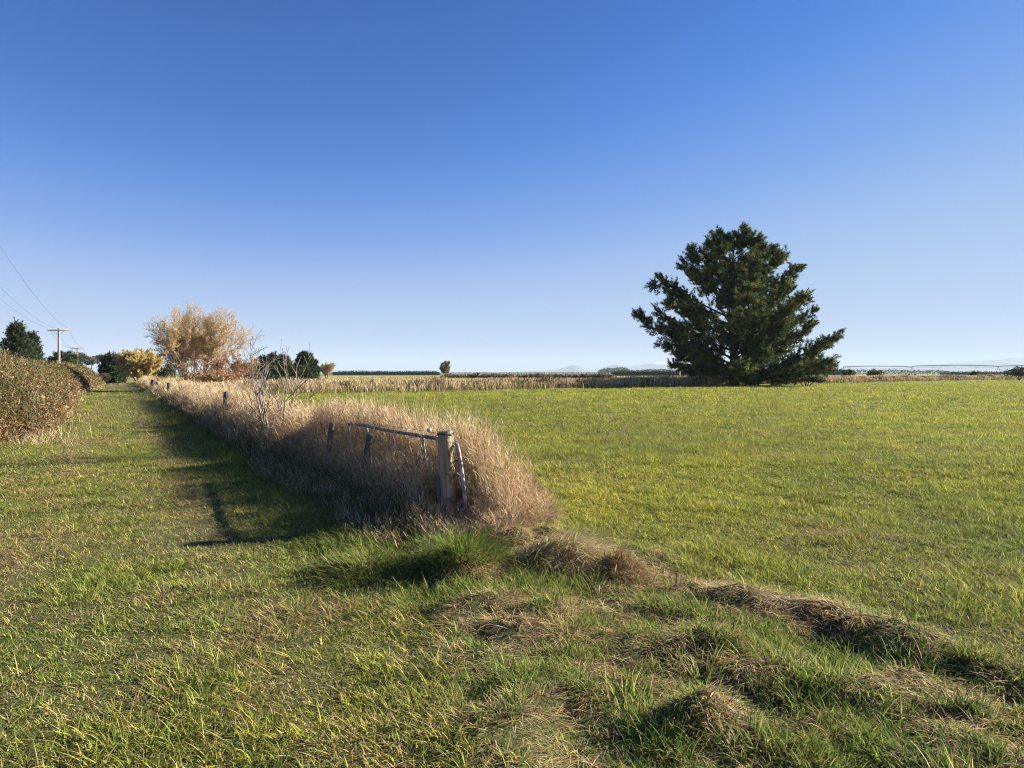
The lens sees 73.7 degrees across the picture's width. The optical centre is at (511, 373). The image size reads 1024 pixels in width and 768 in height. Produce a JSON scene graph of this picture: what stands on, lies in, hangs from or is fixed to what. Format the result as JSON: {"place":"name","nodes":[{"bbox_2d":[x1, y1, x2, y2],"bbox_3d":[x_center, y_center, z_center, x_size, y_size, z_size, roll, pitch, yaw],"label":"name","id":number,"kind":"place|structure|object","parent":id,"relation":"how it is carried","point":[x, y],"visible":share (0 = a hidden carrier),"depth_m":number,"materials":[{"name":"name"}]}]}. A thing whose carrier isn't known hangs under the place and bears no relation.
{"place":"outdoors","nodes":[
{"label":"outdoors","id":0,"kind":"place"},
{"bbox_2d":[0,382,706,767],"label":"grass verge","id":1,"kind":"structure","parent":0,"point":[512,631],"depth_m":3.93,"materials":[{"name":"plant"}]},
{"bbox_2d":[299,544,425,590],"bbox_3d":[-1.174,1.506,5.429,1.100,0.258,1.063,0,0,0],"label":"grass tussock","id":2,"kind":"object","parent":1,"relation":"on","point":[355,556],"depth_m":5.37,"materials":[{"name":"green plant"}]},
{"bbox_2d":[135,375,862,391],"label":"stubble grass","id":3,"kind":"structure","parent":0,"point":[382,377],"depth_m":199.88,"materials":[{"name":"beige plant"}]},
{"bbox_2d":[0,373,1023,767],"bbox_3d":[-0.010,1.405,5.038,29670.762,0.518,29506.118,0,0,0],"label":"ground","id":4,"kind":"structure","parent":0,"point":[748,603],"depth_m":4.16,"materials":[{"name":"green plant"}]},
{"bbox_2d":[0,317,41,360],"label":"conifer tree","id":5,"kind":"object","parent":4,"relation":"on","point":[17,338],"visible":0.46,"depth_m":81.36,"materials":[{"name":"green plant"}]},
{"bbox_2d":[27,330,46,360],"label":"conifer tree","id":6,"kind":"object","parent":4,"relation":"on","point":[37,341],"visible":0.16,"depth_m":85.94,"materials":[{"name":"green plant"}]},
{"bbox_2d":[0,341,91,445],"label":"hedge","id":7,"kind":"object","parent":4,"relation":"on","point":[38,399],"visible":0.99,"depth_m":16.95,"materials":[{"name":"brown plant"}]},
{"bbox_2d":[47,328,68,363],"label":"power pole","id":8,"kind":"object","parent":4,"relation":"on","point":[58,353],"visible":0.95,"depth_m":94.87,"materials":[{"name":"wood"}]},
{"bbox_2d":[46,350,83,364],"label":"tree","id":9,"kind":"object","parent":4,"relation":"on","point":[68,356],"visible":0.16,"depth_m":133.92,"materials":[{"name":"green plant"}]},
{"bbox_2d":[33,358,105,393],"bbox_3d":[-45.826,0.320,70.518,6.776,3.672,45.909,0,0,-30],"label":"hedge","id":10,"kind":"object","parent":4,"relation":"on","point":[84,378],"visible":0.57,"depth_m":59.49,"materials":[{"name":"brown plant"}]},
{"bbox_2d":[73,352,90,362],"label":"gum tree","id":11,"kind":"object","parent":4,"relation":"on","point":[82,358],"visible":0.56,"depth_m":209.59,"materials":[{"name":"green plant"}]},
{"bbox_2d":[84,355,96,367],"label":"gum tree","id":12,"kind":"object","parent":4,"relation":"on","point":[92,361],"visible":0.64,"depth_m":229.42,"materials":[{"name":"green plant"}]},
{"bbox_2d":[96,354,103,363],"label":"gum tree","id":13,"kind":"object","parent":4,"relation":"on","point":[98,360],"visible":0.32,"depth_m":238.90,"materials":[{"name":"green plant"}]},
{"bbox_2d":[98,373,111,382],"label":"lane bush","id":14,"kind":"object","parent":4,"relation":"on","point":[105,376],"visible":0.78,"depth_m":103.54,"materials":[{"name":"green plant"}]},
{"bbox_2d":[97,350,128,382],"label":"conifer tree","id":15,"kind":"object","parent":4,"relation":"on","point":[108,364],"visible":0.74,"depth_m":106.90,"materials":[{"name":"green plant"}]},
{"bbox_2d":[115,348,164,381],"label":"golden tree","id":16,"kind":"object","parent":4,"relation":"on","point":[147,362],"visible":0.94,"depth_m":98.75,"materials":[{"name":"yellow plant"}]},
{"bbox_2d":[152,363,178,380],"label":"lane bush","id":17,"kind":"object","parent":4,"relation":"on","point":[166,370],"visible":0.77,"depth_m":74.54,"materials":[{"name":"green plant"}]},
{"bbox_2d":[167,383,170,392],"bbox_3d":[-20.109,1.124,40.032,0.259,1.130,0.260,1,0,0],"label":"fence post","id":18,"kind":"object","parent":4,"relation":"on","point":[168,386],"visible":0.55,"depth_m":39.94,"materials":[{"name":"wood"}]},
{"bbox_2d":[143,298,265,382],"bbox_3d":[-27.663,-2.430,60.450,9.995,8.566,9.227,0,0,0],"label":"willow tree","id":19,"kind":"object","parent":4,"relation":"on","point":[182,338],"visible":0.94,"depth_m":59.42,"materials":[{"name":"beige plant"}]},
{"bbox_2d":[174,367,237,384],"bbox_3d":[-25.472,0.685,56.845,5.482,2.339,2.676,0,0,0],"label":"lane bush","id":20,"kind":"object","parent":4,"relation":"on","point":[200,376],"visible":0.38,"depth_m":56.61,"materials":[{"name":"brown plant"}]},
{"bbox_2d":[223,392,229,407],"bbox_3d":[-8.016,1.087,19.144,0.183,1.142,0.184,1,0,0],"label":"fence post","id":21,"kind":"object","parent":4,"relation":"on","point":[225,396],"visible":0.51,"depth_m":19.09,"materials":[{"name":"wood"}]},
{"bbox_2d":[195,348,260,385],"bbox_3d":[-23.084,-0.126,55.834,4.349,3.902,5.570,0,0,0],"label":"red leaved shrub","id":22,"kind":"object","parent":4,"relation":"on","point":[217,368],"visible":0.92,"depth_m":55.66,"materials":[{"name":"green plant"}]},
{"bbox_2d":[235,364,262,379],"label":"lane bush","id":23,"kind":"object","parent":4,"relation":"on","point":[246,375],"visible":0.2,"depth_m":87.82,"materials":[{"name":"brown plant"}]},
{"bbox_2d":[227,330,320,436],"bbox_3d":[-4.627,0.405,13.385,1.792,2.478,1.630,0,0,-37],"label":"dead sapling","id":24,"kind":"object","parent":4,"relation":"on","point":[259,396],"visible":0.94,"depth_m":13.18,"materials":[{"name":"grey wood"}]},
{"bbox_2d":[246,351,304,381],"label":"conifer tree","id":25,"kind":"object","parent":4,"relation":"on","point":[283,374],"visible":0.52,"depth_m":110.38,"materials":[{"name":"green plant"}]},
{"bbox_2d":[293,350,322,381],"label":"conifer tree","id":26,"kind":"object","parent":4,"relation":"on","point":[313,367],"visible":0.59,"depth_m":116.85,"materials":[{"name":"green plant"}]},
{"bbox_2d":[319,362,335,378],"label":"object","id":27,"kind":"object","parent":4,"relation":"on","point":[327,369],"visible":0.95,"depth_m":173.98,"materials":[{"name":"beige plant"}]},
{"bbox_2d":[324,422,334,458],"bbox_3d":[-2.747,1.204,10.182,0.098,0.942,0.098,8,0,0],"label":"fence post","id":28,"kind":"object","parent":4,"relation":"on","point":[331,429],"visible":0.54,"depth_m":10.15,"materials":[{"name":"wood"}]},
{"bbox_2d":[133,375,568,550],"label":"tall dry grass","id":29,"kind":"structure","parent":4,"relation":"on","point":[500,494],"depth_m":8.26,"materials":[{"name":"beige plant"}]},
{"bbox_2d":[362,433,371,472],"bbox_3d":[-1.912,1.208,8.851,0.091,0.877,0.092,9,0,0],"label":"fence post","id":30,"kind":"object","parent":4,"relation":"on","point":[368,439],"visible":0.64,"depth_m":8.82,"materials":[{"name":"wood"}]},
{"bbox_2d":[331,370,440,374],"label":"shelterbelt","id":31,"kind":"object","parent":4,"relation":"on","point":[358,372],"visible":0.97,"depth_m":517.00,"materials":[{"name":"green plant"}]},
{"bbox_2d":[430,430,455,513],"bbox_3d":[-0.690,1.239,7.058,0.263,1.298,0.189,0,0,23],"label":"fence post","id":32,"kind":"object","parent":4,"relation":"on","point":[448,489],"visible":0.69,"depth_m":6.98,"materials":[{"name":"wood"}]},
{"bbox_2d":[348,422,467,515],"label":"farm gate","id":33,"kind":"structure","parent":32,"relation":"attached to","point":[423,436],"depth_m":7.76,"materials":[{"name":"metal"}]},
{"bbox_2d":[439,361,450,373],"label":"tree","id":34,"kind":"object","parent":4,"relation":"on","point":[445,367],"visible":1,"depth_m":258.98,"materials":[{"name":"green plant"}]},
{"bbox_2d":[386,515,534,570],"bbox_3d":[-0.420,1.359,5.524,1.224,0.458,1.195,0,0,0],"label":"grass tussock","id":35,"kind":"object","parent":4,"relation":"on","point":[467,544],"depth_m":5.41,"materials":[{"name":"green plant"}]},
{"bbox_2d":[440,373,616,377],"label":"brown scrub","id":36,"kind":"object","parent":4,"relation":"on","point":[536,375],"visible":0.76,"depth_m":208.12,"materials":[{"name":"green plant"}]},
{"bbox_2d":[448,372,611,373],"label":"shelterbelt","id":37,"kind":"object","parent":4,"relation":"on","point":[526,372],"visible":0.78,"depth_m":898.74,"materials":[{"name":"green plant"}]},
{"bbox_2d":[509,516,644,582],"bbox_3d":[0.524,1.458,5.549,1.208,0.575,1.142,0,0,-26],"label":"grass tussock","id":38,"kind":"object","parent":4,"relation":"on","point":[588,547],"depth_m":5.43,"materials":[{"name":"plant"}]},
{"bbox_2d":[173,374,1023,393],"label":"bank grass","id":39,"kind":"structure","parent":4,"relation":"on","point":[429,384],"depth_m":65.96,"materials":[{"name":"beige plant"}]},
{"bbox_2d":[598,367,629,373],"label":"wood","id":40,"kind":"object","parent":4,"relation":"on","point":[608,370],"visible":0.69,"depth_m":1288.68,"materials":[{"name":"green plant"}]},
{"bbox_2d":[580,542,663,591],"bbox_3d":[0.853,1.468,5.228,0.644,0.363,0.599,0,0,35],"label":"grass tussock","id":41,"kind":"object","parent":4,"relation":"on","point":[623,557],"depth_m":5.20,"materials":[{"name":"plant"}]},
{"bbox_2d":[248,379,1023,679],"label":"pasture grass","id":42,"kind":"structure","parent":4,"relation":"on","point":[956,491],"depth_m":10.37,"materials":[{"name":"green plant"}]},
{"bbox_2d":[611,370,688,375],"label":"shelterbelt","id":43,"kind":"object","parent":4,"relation":"on","point":[640,372],"visible":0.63,"depth_m":427.60,"materials":[{"name":"green plant"}]},
{"bbox_2d":[642,369,673,371],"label":"copse","id":44,"kind":"object","parent":4,"relation":"on","point":[656,369],"visible":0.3,"depth_m":1483.56,"materials":[{"name":"green plant"}]},
{"bbox_2d":[622,375,711,377],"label":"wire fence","id":45,"kind":"object","parent":4,"relation":"on","point":[672,375],"visible":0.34,"depth_m":83.15,"materials":[{"name":"grey metal"}]},
{"bbox_2d":[663,677,769,749],"bbox_3d":[0.935,1.548,3.137,0.598,0.350,0.507,0,0,-43],"label":"grass tussock","id":46,"kind":"object","parent":4,"relation":"on","point":[710,712],"depth_m":3.06,"materials":[{"name":"green plant"}]},
{"bbox_2d":[631,221,845,385],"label":"pine tree","id":47,"kind":"object","parent":4,"relation":"on","point":[760,334],"visible":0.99,"depth_m":84.39,"materials":[{"name":"green plant"}]},
{"bbox_2d":[784,374,826,385],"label":"bush","id":48,"kind":"object","parent":4,"relation":"on","point":[812,379],"visible":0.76,"depth_m":83.67,"materials":[{"name":"green plant"}]},
{"bbox_2d":[813,369,843,374],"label":"shelterbelt","id":49,"kind":"object","parent":4,"relation":"on","point":[832,373],"visible":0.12,"depth_m":497.00,"materials":[{"name":"green plant"}]},
{"bbox_2d":[841,369,855,375],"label":"field bush","id":50,"kind":"object","parent":4,"relation":"on","point":[849,372],"visible":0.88,"depth_m":144.46,"materials":[{"name":"green plant"}]},
{"bbox_2d":[866,368,883,375],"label":"field bush","id":51,"kind":"object","parent":4,"relation":"on","point":[873,371],"visible":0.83,"depth_m":189.18,"materials":[{"name":"green plant"}]},
{"bbox_2d":[853,369,950,374],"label":"shelterbelt","id":52,"kind":"object","parent":4,"relation":"on","point":[914,372],"visible":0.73,"depth_m":617.46,"materials":[{"name":"green plant"}]},
{"bbox_2d":[841,365,1023,375],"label":"pivot irrigator","id":53,"kind":"object","parent":4,"relation":"on","point":[938,365],"visible":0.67,"depth_m":269.90,"materials":[{"name":"metal"}]},
{"bbox_2d":[937,371,1009,374],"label":"shelterbelt","id":54,"kind":"object","parent":4,"relation":"on","point":[967,372],"visible":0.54,"depth_m":637.00,"materials":[{"name":"green plant"}]},
{"bbox_2d":[969,370,980,375],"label":"field bush","id":55,"kind":"object","parent":4,"relation":"on","point":[974,372],"visible":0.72,"depth_m":164.58,"materials":[{"name":"green plant"}]},
{"bbox_2d":[1003,366,1023,379],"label":"field bush","id":56,"kind":"object","parent":4,"relation":"on","point":[1016,371],"visible":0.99,"depth_m":149.62,"materials":[{"name":"green plant"}]},
{"bbox_2d":[0,0,1023,372],"label":"sky","id":57,"kind":"structure","parent":0,"point":[478,186],"materials":[{"name":"blue"}]},
{"bbox_2d":[320,358,1023,372],"bbox_3d":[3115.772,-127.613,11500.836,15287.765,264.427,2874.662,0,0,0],"label":"mountains","id":58,"kind":"structure","parent":0,"point":[1002,363],"depth_m":11222.18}
]}

